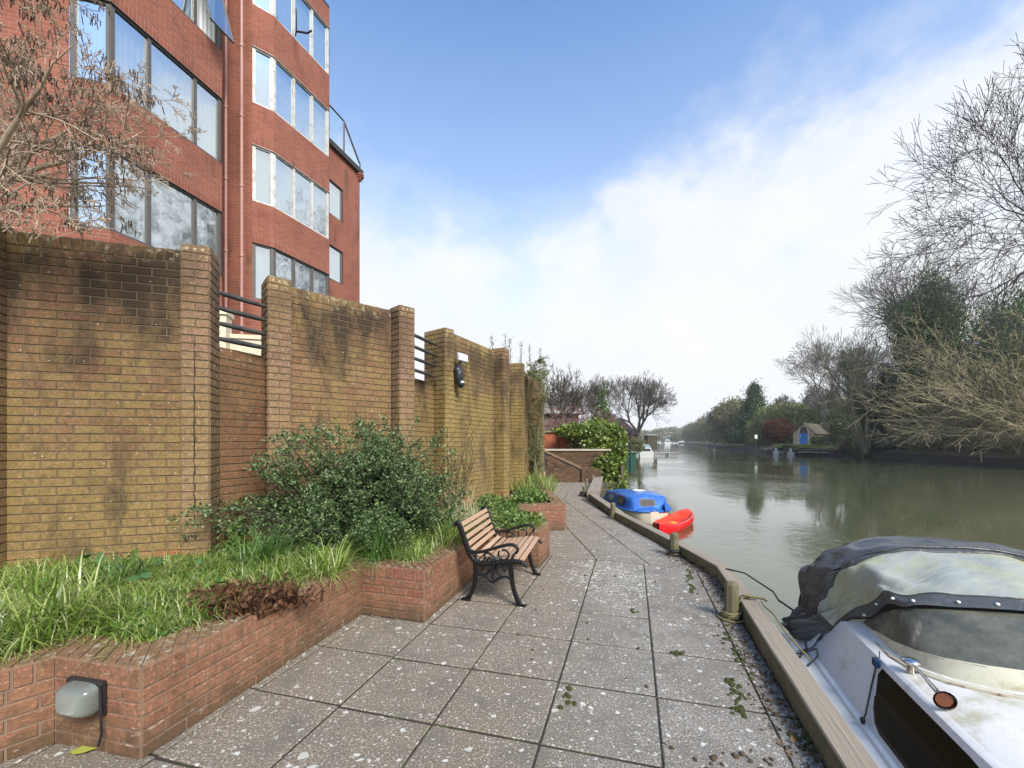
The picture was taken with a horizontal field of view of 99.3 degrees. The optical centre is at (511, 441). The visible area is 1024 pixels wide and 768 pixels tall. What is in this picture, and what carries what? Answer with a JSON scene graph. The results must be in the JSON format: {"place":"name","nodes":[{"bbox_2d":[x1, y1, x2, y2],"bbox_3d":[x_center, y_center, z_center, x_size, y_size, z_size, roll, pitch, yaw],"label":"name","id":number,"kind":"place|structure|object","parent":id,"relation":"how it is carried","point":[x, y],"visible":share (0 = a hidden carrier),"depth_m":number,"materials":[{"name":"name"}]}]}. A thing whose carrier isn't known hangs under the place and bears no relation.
{"place":"outdoors","nodes":[
{"label":"outdoors","id":0,"kind":"place"},
{"bbox_2d":[0,482,825,767],"bbox_3d":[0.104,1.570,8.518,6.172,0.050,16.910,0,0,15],"label":"paving slabs","id":1,"kind":"structure","parent":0,"point":[257,729],"depth_m":2.74,"materials":[{"name":"concrete"}]},
{"bbox_2d":[70,746,95,753],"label":"fallen leaf","id":2,"kind":"object","parent":1,"relation":"on","point":[81,749],"visible":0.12,"depth_m":2.16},
{"bbox_2d":[0,0,363,334],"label":"apartment building","id":3,"kind":"structure","parent":1,"relation":"on","point":[270,159],"depth_m":11.74,"materials":[{"name":"brick"}]},
{"bbox_2d":[70,141,111,229],"bbox_3d":[-7.764,-4.700,8.052,0.617,1.560,0.247,0,0,-9],"label":"window","id":4,"kind":"structure","parent":3,"relation":"in","point":[106,167],"depth_m":8.05,"materials":[{"name":"clear glass"}]},
{"bbox_2d":[70,0,111,83],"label":"window","id":5,"kind":"structure","parent":3,"relation":"in","point":[99,38],"depth_m":8.04,"materials":[{"name":"clear glass"}]},
{"bbox_2d":[109,149,221,276],"bbox_3d":[-7.251,-4.700,9.256,0.354,1.560,2.371,0,0,9],"label":"window","id":6,"kind":"structure","parent":3,"relation":"in","point":[172,218],"depth_m":9.14,"materials":[{"name":"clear glass"}]},
{"bbox_2d":[109,1,221,162],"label":"window","id":7,"kind":"structure","parent":3,"relation":"in","point":[131,44],"depth_m":9.16,"materials":[{"name":"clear glass"}]},
{"bbox_2d":[171,0,234,49],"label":"window","id":8,"kind":"structure","parent":3,"relation":"in","point":[210,16],"depth_m":10.05,"materials":[{"name":"clear glass"}]},
{"bbox_2d":[252,242,273,299],"bbox_3d":[-6.950,-4.700,12.148,0.482,1.560,0.387,0,0,-5],"label":"window","id":9,"kind":"structure","parent":3,"relation":"in","point":[262,255],"depth_m":12.12,"materials":[{"name":"clear glass"}]},
{"bbox_2d":[252,143,273,206],"bbox_3d":[-6.950,-7.400,12.148,0.482,1.560,0.387,0,0,-5],"label":"window","id":10,"kind":"structure","parent":3,"relation":"in","point":[262,158],"depth_m":12.16,"materials":[{"name":"clear glass"}]},
{"bbox_2d":[252,45,273,110],"bbox_3d":[-6.950,-10.100,12.148,0.482,1.560,0.387,0,0,-5],"label":"window","id":11,"kind":"structure","parent":3,"relation":"in","point":[262,61],"depth_m":12.16,"materials":[{"name":"clear glass"}]},
{"bbox_2d":[252,0,273,15],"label":"window","id":12,"kind":"structure","parent":3,"relation":"in","point":[267,5],"depth_m":12.21,"materials":[{"name":"clear glass"}]},
{"bbox_2d":[273,0,328,74],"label":"window","id":13,"kind":"structure","parent":3,"relation":"in","point":[316,43],"depth_m":13.48,"materials":[{"name":"clear glass"}]},
{"bbox_2d":[273,248,329,295],"bbox_3d":[-6.424,-4.700,13.321,0.425,1.560,2.130,0,0,20],"label":"window","id":14,"kind":"structure","parent":3,"relation":"in","point":[302,275],"depth_m":13.22,"materials":[{"name":"clear glass"}]},
{"bbox_2d":[273,152,329,238],"bbox_3d":[-6.424,-7.400,13.321,0.425,1.560,2.130,0,0,20],"label":"window","id":15,"kind":"structure","parent":3,"relation":"in","point":[295,194],"depth_m":13.22,"materials":[{"name":"clear glass"}]},
{"bbox_2d":[273,57,329,156],"bbox_3d":[-6.424,-10.100,13.321,0.425,1.560,2.130,0,0,20],"label":"window","id":16,"kind":"structure","parent":3,"relation":"in","point":[293,102],"depth_m":13.22,"materials":[{"name":"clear glass"}]},
{"bbox_2d":[329,244,342,284],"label":"window","id":17,"kind":"structure","parent":3,"relation":"in","point":[335,255],"depth_m":18.47,"materials":[{"name":"clear glass"}]},
{"bbox_2d":[329,178,342,222],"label":"window","id":18,"kind":"structure","parent":3,"relation":"in","point":[336,193],"depth_m":18.47,"materials":[{"name":"clear glass"}]},
{"bbox_2d":[219,310,261,355],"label":"rendered wall","id":19,"kind":"structure","parent":1,"relation":"on","point":[226,317],"depth_m":8.46,"materials":[{"name":"paint"}]},
{"bbox_2d":[0,221,543,570],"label":"garden wall","id":20,"kind":"structure","parent":1,"relation":"on","point":[139,405],"depth_m":3.99,"materials":[{"name":"brick"}]},
{"bbox_2d":[453,352,467,387],"bbox_3d":[-0.829,-1.154,7.103,0.258,0.568,0.192,0,0,-19],"label":"security lamp","id":21,"kind":"object","parent":20,"relation":"attached to","point":[458,373],"visible":1,"depth_m":7.04,"materials":[{"name":"black plastic"}]},
{"bbox_2d":[0,482,565,762],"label":"brick planter","id":22,"kind":"object","parent":1,"relation":"on","point":[162,691],"visible":0.57,"depth_m":2.42,"materials":[{"name":"brick"}]},
{"bbox_2d":[0,579,103,663],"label":"grass clump","id":23,"kind":"object","parent":22,"relation":"on","point":[35,631],"visible":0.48,"depth_m":2.38,"materials":[{"name":"green plant"}]},
{"bbox_2d":[0,548,155,655],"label":"grass clump","id":24,"kind":"object","parent":22,"relation":"on","point":[53,595],"visible":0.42,"depth_m":2.59,"materials":[{"name":"green plant"}]},
{"bbox_2d":[55,675,106,746],"bbox_3d":[-2.117,1.334,2.128,0.249,0.305,0.105,0,0,13],"label":"bulkhead lamp","id":25,"kind":"object","parent":22,"relation":"attached to","point":[79,697],"visible":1,"depth_m":2.10,"materials":[{"name":"white glass"}]},
{"bbox_2d":[0,0,207,243],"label":"catkin tree","id":26,"kind":"object","parent":22,"relation":"on","point":[20,172],"visible":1,"depth_m":3.24,"materials":[{"name":"plant"}]},
{"bbox_2d":[63,540,180,597],"bbox_3d":[-2.899,0.978,3.338,0.846,0.415,0.802,0,0,-28],"label":"grass clump","id":27,"kind":"object","parent":22,"relation":"on","point":[123,568],"visible":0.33,"depth_m":3.26,"materials":[{"name":"green plant"}]},
{"bbox_2d":[220,522,243,551],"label":"seedling shrub","id":28,"kind":"object","parent":22,"relation":"on","point":[231,533],"visible":0.66,"depth_m":4.20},
{"bbox_2d":[184,523,304,583],"bbox_3d":[-2.229,0.936,3.770,0.978,0.512,1.110,0,0,0],"label":"grass clump","id":29,"kind":"object","parent":22,"relation":"on","point":[265,549],"visible":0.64,"depth_m":3.80,"materials":[{"name":"green plant"}]},
{"bbox_2d":[173,572,331,625],"bbox_3d":[-1.810,1.065,3.044,0.957,0.250,0.828,0,0,-43],"label":"dead fern","id":30,"kind":"object","parent":22,"relation":"on","point":[274,594],"visible":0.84,"depth_m":2.92,"materials":[{"name":"plant"}]},
{"bbox_2d":[0,503,545,692],"bbox_3d":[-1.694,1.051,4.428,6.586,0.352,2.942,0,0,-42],"label":"strap leaf ground cover","id":31,"kind":"object","parent":22,"relation":"on","point":[166,594],"visible":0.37,"depth_m":3.08,"materials":[{"name":"green plant"}]},
{"bbox_2d":[166,412,471,555],"bbox_3d":[-1.815,0.428,4.445,2.750,1.545,1.774,0,0,-44],"label":"evergreen shrub","id":32,"kind":"object","parent":22,"relation":"on","point":[380,488],"visible":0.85,"depth_m":4.47,"materials":[{"name":"green plant"}]},
{"bbox_2d":[264,533,384,595],"bbox_3d":[-1.533,0.999,3.635,0.904,0.417,0.942,0,0,42],"label":"grass clump","id":33,"kind":"object","parent":22,"relation":"on","point":[333,566],"visible":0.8,"depth_m":3.61,"materials":[{"name":"green plant"}]},
{"bbox_2d":[322,509,423,576],"bbox_3d":[-1.290,0.918,4.143,1.034,0.524,1.165,0,0,0],"label":"grass clump","id":34,"kind":"object","parent":22,"relation":"on","point":[380,549],"visible":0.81,"depth_m":4.03,"materials":[{"name":"green plant"}]},
{"bbox_2d":[423,515,479,556],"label":"grass clump","id":35,"kind":"object","parent":22,"relation":"on","point":[452,537],"visible":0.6,"depth_m":4.68,"materials":[{"name":"green plant"}]},
{"bbox_2d":[420,416,491,511],"bbox_3d":[-0.735,0.386,6.252,0.742,1.538,1.132,0,0,17],"label":"bare shrub","id":36,"kind":"object","parent":22,"relation":"on","point":[465,480],"visible":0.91,"depth_m":6.32,"materials":[{"name":"plant"}]},
{"bbox_2d":[439,484,515,539],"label":"dry grass clump","id":37,"kind":"object","parent":22,"relation":"on","point":[466,514],"visible":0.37,"depth_m":5.56,"materials":[{"name":"plant"}]},
{"bbox_2d":[471,491,519,512],"bbox_3d":[-0.273,0.994,6.684,0.830,0.427,1.381,0,0,0],"label":"weed patch","id":38,"kind":"object","parent":22,"relation":"on","point":[498,501],"visible":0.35,"depth_m":6.52,"materials":[{"name":"plant"}]},
{"bbox_2d":[482,507,546,532],"bbox_3d":[0.018,1.056,5.834,0.906,0.316,1.041,0,0,0],"label":"weed patch","id":39,"kind":"object","parent":22,"relation":"on","point":[522,515],"visible":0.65,"depth_m":5.67,"materials":[{"name":"plant"}]},
{"bbox_2d":[511,486,553,504],"bbox_3d":[0.356,1.049,8.309,0.862,0.346,1.886,0,0,0],"label":"weed patch","id":40,"kind":"object","parent":22,"relation":"on","point":[529,495],"visible":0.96,"depth_m":8.11,"materials":[{"name":"plant"}]},
{"bbox_2d":[509,473,565,492],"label":"grass clump","id":41,"kind":"object","parent":22,"relation":"on","point":[547,485],"visible":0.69,"depth_m":9.75,"materials":[{"name":"green plant"}]},
{"bbox_2d":[524,354,554,482],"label":"climbing plant","id":42,"kind":"object","parent":22,"relation":"on","point":[537,444],"visible":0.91,"depth_m":11.20,"materials":[{"name":"green plant"}]},
{"bbox_2d":[526,468,556,486],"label":"grass clump","id":43,"kind":"object","parent":22,"relation":"on","point":[541,478],"visible":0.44,"depth_m":11.10,"materials":[{"name":"green plant"}]},
{"bbox_2d":[453,506,542,606],"bbox_3d":[-0.112,1.164,4.661,0.758,0.773,1.100,0,0,12],"label":"park bench","id":44,"kind":"object","parent":1,"relation":"on","point":[510,548],"visible":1,"depth_m":4.28,"materials":[{"name":"wood"}]},
{"bbox_2d":[544,450,600,481],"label":"stair wall","id":45,"kind":"structure","parent":1,"relation":"on","point":[566,470],"depth_m":16.54,"materials":[{"name":"red brick"}]},
{"bbox_2d":[516,575,773,767],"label":"soil crumbs","id":46,"kind":"object","parent":1,"relation":"on","point":[713,757],"visible":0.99,"depth_m":2.13,"materials":[{"name":"soil"}]},
{"bbox_2d":[670,532,678,556],"bbox_3d":[2.199,1.545,5.900,0.110,0.610,0.106,0,0,0],"label":"mooring post","id":47,"kind":"object","parent":1,"relation":"on","point":[674,540],"visible":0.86,"depth_m":5.86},
{"bbox_2d":[667,547,793,609],"bbox_3d":[2.351,1.466,4.854,0.185,0.151,2.290,0,0,-8],"label":"mooring rope","id":48,"kind":"object","parent":47,"relation":"attached to","point":[678,550],"visible":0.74,"depth_m":4.65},
{"bbox_2d":[558,569,819,762],"bbox_3d":[1.419,1.548,3.817,1.344,0.028,3.212,0,0,19],"label":"moss","id":49,"kind":"object","parent":1,"relation":"on","point":[739,709],"visible":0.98,"depth_m":2.63,"materials":[{"name":"plant"}]},
{"bbox_2d":[724,580,738,620],"bbox_3d":[1.914,1.538,3.800,0.111,0.625,0.106,0,0,0],"label":"mooring post","id":50,"kind":"object","parent":1,"relation":"on","point":[731,596],"visible":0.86,"depth_m":3.76,"materials":[{"name":"wood"}]},
{"bbox_2d":[717,594,810,659],"bbox_3d":[2.122,1.468,3.563,0.409,0.214,0.831,0,0,-24],"label":"mooring rope","id":51,"kind":"object","parent":50,"relation":"attached to","point":[731,616],"visible":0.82,"depth_m":3.73,"materials":[{"name":"fabric"}]},
{"bbox_2d":[587,476,878,767],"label":"quay edging","id":52,"kind":"object","parent":1,"relation":"on","point":[837,743],"visible":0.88,"depth_m":2.73,"materials":[{"name":"brown wood"}]},
{"bbox_2d":[655,549,826,767],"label":"leaf litter","id":53,"kind":"object","parent":1,"relation":"on","point":[792,739],"visible":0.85,"depth_m":2.77,"materials":[{"name":"plant"}]},
{"bbox_2d":[69,0,1023,441],"label":"sky","id":54,"kind":"structure","parent":0,"point":[677,190],"materials":[{"name":"blue"}]},
{"bbox_2d":[772,444,835,447],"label":"lawn","id":55,"kind":"structure","parent":0,"point":[800,445],"depth_m":76.75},
{"bbox_2d":[791,423,831,443],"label":"boathouse","id":56,"kind":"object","parent":55,"relation":"on","point":[802,433],"visible":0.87,"depth_m":80.95,"materials":[{"name":"brick"}]},
{"bbox_2d":[799,433,807,443],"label":"door","id":57,"kind":"structure","parent":56,"relation":"in","point":[803,437],"depth_m":80.53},
{"bbox_2d":[626,442,1023,632],"bbox_3d":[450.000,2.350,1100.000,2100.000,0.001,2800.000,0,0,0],"label":"river water","id":58,"kind":"structure","parent":0,"point":[775,523],"depth_m":16.45,"materials":[{"name":"liquid"}]},
{"bbox_2d":[602,489,671,523],"bbox_3d":[3.877,2.052,13.922,1.676,1.083,3.217,0,0,0],"label":"cruiser","id":59,"kind":"object","parent":58,"relation":"on","point":[647,507],"visible":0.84,"depth_m":12.71,"materials":[{"name":"blue plastic"}]},
{"bbox_2d":[640,499,654,506],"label":"window","id":60,"kind":"structure","parent":59,"relation":"in","point":[644,502],"depth_m":12.66,"materials":[{"name":"grey plastic"}]},
{"bbox_2d":[639,444,653,457],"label":"motor boat","id":61,"kind":"object","parent":58,"relation":"on","point":[647,452],"visible":0.68,"depth_m":63.16,"materials":[{"name":"white paint"}]},
{"bbox_2d":[652,509,693,534],"bbox_3d":[4.450,2.230,11.950,0.779,0.440,2.599,0,0,34],"label":"dinghy","id":62,"kind":"object","parent":58,"relation":"on","point":[679,521],"visible":0.95,"depth_m":11.91,"materials":[{"name":"red plastic"}]},
{"bbox_2d":[780,536,1023,767],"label":"cabin boat","id":63,"kind":"object","parent":58,"relation":"on","point":[912,647],"visible":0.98,"depth_m":2.64,"materials":[{"name":"plastic"}]},
{"bbox_2d":[679,442,1023,468],"bbox_3d":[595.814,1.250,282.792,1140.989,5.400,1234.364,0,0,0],"label":"river bank","id":64,"kind":"structure","parent":0,"point":[995,458],"depth_m":53.82,"materials":[{"name":"brown plant"}]},
{"bbox_2d":[649,426,684,442],"bbox_3d":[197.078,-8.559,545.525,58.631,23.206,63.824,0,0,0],"label":"distant tree","id":65,"kind":"object","parent":64,"relation":"on","point":[675,434],"visible":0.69,"depth_m":533.07,"materials":[{"name":"plant"}]},
{"bbox_2d":[683,421,694,441],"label":"woodland tree","id":66,"kind":"object","parent":64,"relation":"on","point":[686,434],"visible":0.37,"depth_m":439.73,"materials":[{"name":"green plant"}]},
{"bbox_2d":[691,416,706,442],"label":"woodland tree","id":67,"kind":"object","parent":64,"relation":"on","point":[696,434],"visible":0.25,"depth_m":339.33,"materials":[{"name":"green plant"}]},
{"bbox_2d":[696,417,718,442],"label":"woodland tree","id":68,"kind":"object","parent":64,"relation":"on","point":[700,429],"visible":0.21,"depth_m":300.33,"materials":[{"name":"green plant"}]},
{"bbox_2d":[708,395,745,443],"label":"woodland tree","id":69,"kind":"object","parent":64,"relation":"on","point":[720,415],"visible":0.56,"depth_m":148.60,"materials":[{"name":"green plant"}]},
{"bbox_2d":[722,402,750,444],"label":"woodland tree","id":70,"kind":"object","parent":64,"relation":"on","point":[732,417],"visible":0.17,"depth_m":140.67,"materials":[{"name":"green plant"}]},
{"bbox_2d":[728,376,770,444],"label":"conifer tree","id":71,"kind":"object","parent":64,"relation":"on","point":[754,392],"visible":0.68,"depth_m":131.17,"materials":[{"name":"green plant"}]},
{"bbox_2d":[745,417,777,445],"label":"woodland tree","id":72,"kind":"object","parent":64,"relation":"on","point":[758,439],"visible":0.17,"depth_m":108.41,"materials":[{"name":"green plant"}]},
{"bbox_2d":[746,400,806,443],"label":"woodland tree","id":73,"kind":"object","parent":64,"relation":"on","point":[763,416],"visible":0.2,"depth_m":104.17,"materials":[{"name":"green plant"}]},
{"bbox_2d":[758,417,798,443],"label":"shrub","id":74,"kind":"object","parent":64,"relation":"on","point":[779,434],"visible":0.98,"depth_m":90.84,"materials":[{"name":"red plant"}]},
{"bbox_2d":[759,400,822,443],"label":"woodland tree","id":75,"kind":"object","parent":64,"relation":"on","point":[808,413],"visible":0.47,"depth_m":95.74,"materials":[{"name":"green plant"}]},
{"bbox_2d":[798,384,838,406],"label":"woodland tree","id":76,"kind":"object","parent":64,"relation":"on","point":[809,392],"visible":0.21,"depth_m":134.17,"materials":[{"name":"grey plant"}]},
{"bbox_2d":[807,388,843,418],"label":"woodland tree","id":77,"kind":"object","parent":64,"relation":"on","point":[815,402],"visible":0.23,"depth_m":118.40,"materials":[{"name":"grey plant"}]},
{"bbox_2d":[814,435,839,446],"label":"shrub","id":78,"kind":"object","parent":64,"relation":"on","point":[821,439],"visible":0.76,"depth_m":71.80,"materials":[{"name":"green plant"}]},
{"bbox_2d":[773,337,886,429],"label":"bare tree","id":79,"kind":"object","parent":64,"relation":"on","point":[804,369],"visible":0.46,"depth_m":86.52,"materials":[{"name":"brown plant"}]},
{"bbox_2d":[810,434,878,450],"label":"shrub","id":80,"kind":"object","parent":64,"relation":"on","point":[843,443],"visible":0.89,"depth_m":68.43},
{"bbox_2d":[816,398,880,439],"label":"woodland tree","id":81,"kind":"object","parent":64,"relation":"on","point":[836,427],"visible":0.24,"depth_m":84.18,"materials":[{"name":"green plant"}]},
{"bbox_2d":[817,350,890,433],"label":"bare tree","id":82,"kind":"object","parent":64,"relation":"on","point":[844,378],"visible":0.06,"depth_m":91.10,"materials":[{"name":"brown plant"}]},
{"bbox_2d":[840,357,882,456],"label":"tree","id":83,"kind":"object","parent":64,"relation":"on","point":[861,412],"visible":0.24,"depth_m":65.58,"materials":[{"name":"green plant"}]},
{"bbox_2d":[852,356,920,448],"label":"evergreen tree","id":84,"kind":"object","parent":64,"relation":"on","point":[881,429],"visible":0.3,"depth_m":64.33,"materials":[{"name":"green plant"}]},
{"bbox_2d":[827,236,985,449],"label":"ivy clad tree","id":85,"kind":"object","parent":64,"relation":"on","point":[927,301],"visible":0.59,"depth_m":57.79,"materials":[{"name":"green plant"}]},
{"bbox_2d":[863,322,977,385],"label":"bare tree","id":86,"kind":"object","parent":64,"relation":"on","point":[887,349],"visible":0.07,"depth_m":67.73,"materials":[{"name":"brown plant"}]},
{"bbox_2d":[819,274,1023,454],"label":"arching thicket","id":87,"kind":"object","parent":64,"relation":"on","point":[999,410],"visible":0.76,"depth_m":42.86,"materials":[{"name":"plant"}]},
{"bbox_2d":[835,32,1023,430],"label":"bare tree","id":88,"kind":"object","parent":64,"relation":"on","point":[997,154],"visible":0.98,"depth_m":41.30,"materials":[{"name":"black plant"}]},
{"bbox_2d":[882,419,997,450],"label":"arching thicket","id":89,"kind":"object","parent":64,"relation":"on","point":[931,446],"visible":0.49,"depth_m":56.15,"materials":[{"name":"plant"}]},
{"bbox_2d":[863,335,1021,449],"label":"arching thicket","id":90,"kind":"object","parent":64,"relation":"on","point":[926,413],"visible":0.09,"depth_m":54.78,"materials":[{"name":"plant"}]},
{"bbox_2d":[873,312,1023,452],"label":"arching thicket","id":91,"kind":"object","parent":64,"relation":"on","point":[949,416],"visible":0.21,"depth_m":48.29,"materials":[{"name":"plant"}]},
{"bbox_2d":[878,232,1023,364],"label":"bare tree","id":92,"kind":"object","parent":64,"relation":"on","point":[966,284],"visible":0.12,"depth_m":64.12,"materials":[{"name":"brown plant"}]},
{"bbox_2d":[942,272,1023,449],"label":"evergreen tree","id":93,"kind":"object","parent":64,"relation":"on","point":[1018,302],"visible":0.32,"depth_m":46.60,"materials":[{"name":"green plant"}]},
{"bbox_2d":[967,373,1023,449],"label":"arching thicket","id":94,"kind":"object","parent":64,"relation":"on","point":[1014,437],"visible":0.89,"depth_m":39.17,"materials":[{"name":"plant"}]},
{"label":"ground","id":95,"kind":"structure","parent":0,"visible":0},
{"bbox_2d":[544,426,570,448],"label":"orange wall","id":96,"kind":"structure","parent":95,"relation":"on","point":[552,441],"depth_m":19.59,"materials":[{"name":"brick"}]},
{"bbox_2d":[544,393,583,448],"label":"house","id":97,"kind":"structure","parent":95,"relation":"on","point":[547,419],"depth_m":34.00,"materials":[{"name":"stone"}]},
{"bbox_2d":[544,362,601,423],"bbox_3d":[3.359,-1.589,26.790,4.928,6.679,3.738,0,0,-28],"label":"bare tree","id":98,"kind":"object","parent":95,"relation":"on","point":[576,400],"visible":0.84,"depth_m":26.48,"materials":[{"name":"brown plant"}]},
{"bbox_2d":[544,449,610,473],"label":"retaining wall","id":99,"kind":"structure","parent":95,"relation":"on","point":[583,458],"depth_m":17.82,"materials":[{"name":"red brick"}]},
{"bbox_2d":[544,402,618,430],"bbox_3d":[3.441,-0.292,22.930,4.449,3.685,4.638,0,0,0],"label":"weeping tree","id":100,"kind":"object","parent":95,"relation":"on","point":[558,423],"visible":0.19,"depth_m":22.67,"materials":[{"name":"brown plant"}]},
{"bbox_2d":[551,415,635,489],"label":"ivy hedge","id":101,"kind":"object","parent":95,"relation":"on","point":[607,435],"visible":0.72,"depth_m":18.18,"materials":[{"name":"green plant"}]},
{"bbox_2d":[574,372,623,417],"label":"bare tree","id":102,"kind":"object","parent":95,"relation":"on","point":[599,384],"visible":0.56,"depth_m":62.05,"materials":[{"name":"brown plant"}]},
{"bbox_2d":[593,383,620,446],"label":"tree","id":103,"kind":"object","parent":95,"relation":"on","point":[604,408],"visible":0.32,"depth_m":60.47,"materials":[{"name":"green plant"}]},
{"bbox_2d":[600,482,620,497],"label":"quay wall","id":104,"kind":"structure","parent":95,"relation":"on","point":[605,487],"depth_m":17.24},
{"bbox_2d":[583,369,677,448],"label":"bare tree","id":105,"kind":"object","parent":95,"relation":"on","point":[648,398],"visible":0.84,"depth_m":76.48,"materials":[{"name":"brown plant"}]},
{"bbox_2d":[624,451,636,471],"bbox_3d":[5.900,1.032,21.900,0.620,1.035,0.640,0,0,0],"label":"wheelie bin","id":106,"kind":"object","parent":95,"relation":"on","point":[633,458],"visible":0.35,"depth_m":21.65,"materials":[{"name":"green plastic"}]},
{"bbox_2d":[627,436,646,452],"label":"shrub","id":107,"kind":"object","parent":95,"relation":"on","point":[634,441],"visible":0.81,"depth_m":57.54,"materials":[{"name":"green plant"}]},
{"bbox_2d":[643,434,656,449],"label":"shed","id":108,"kind":"structure","parent":95,"relation":"on","point":[650,440],"depth_m":77.00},
{"bbox_2d":[791,312,927,453],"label":"leaning tree","id":109,"kind":"object","parent":95,"relation":"on","point":[863,442],"visible":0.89,"depth_m":62.45,"materials":[{"name":"brown plant"}]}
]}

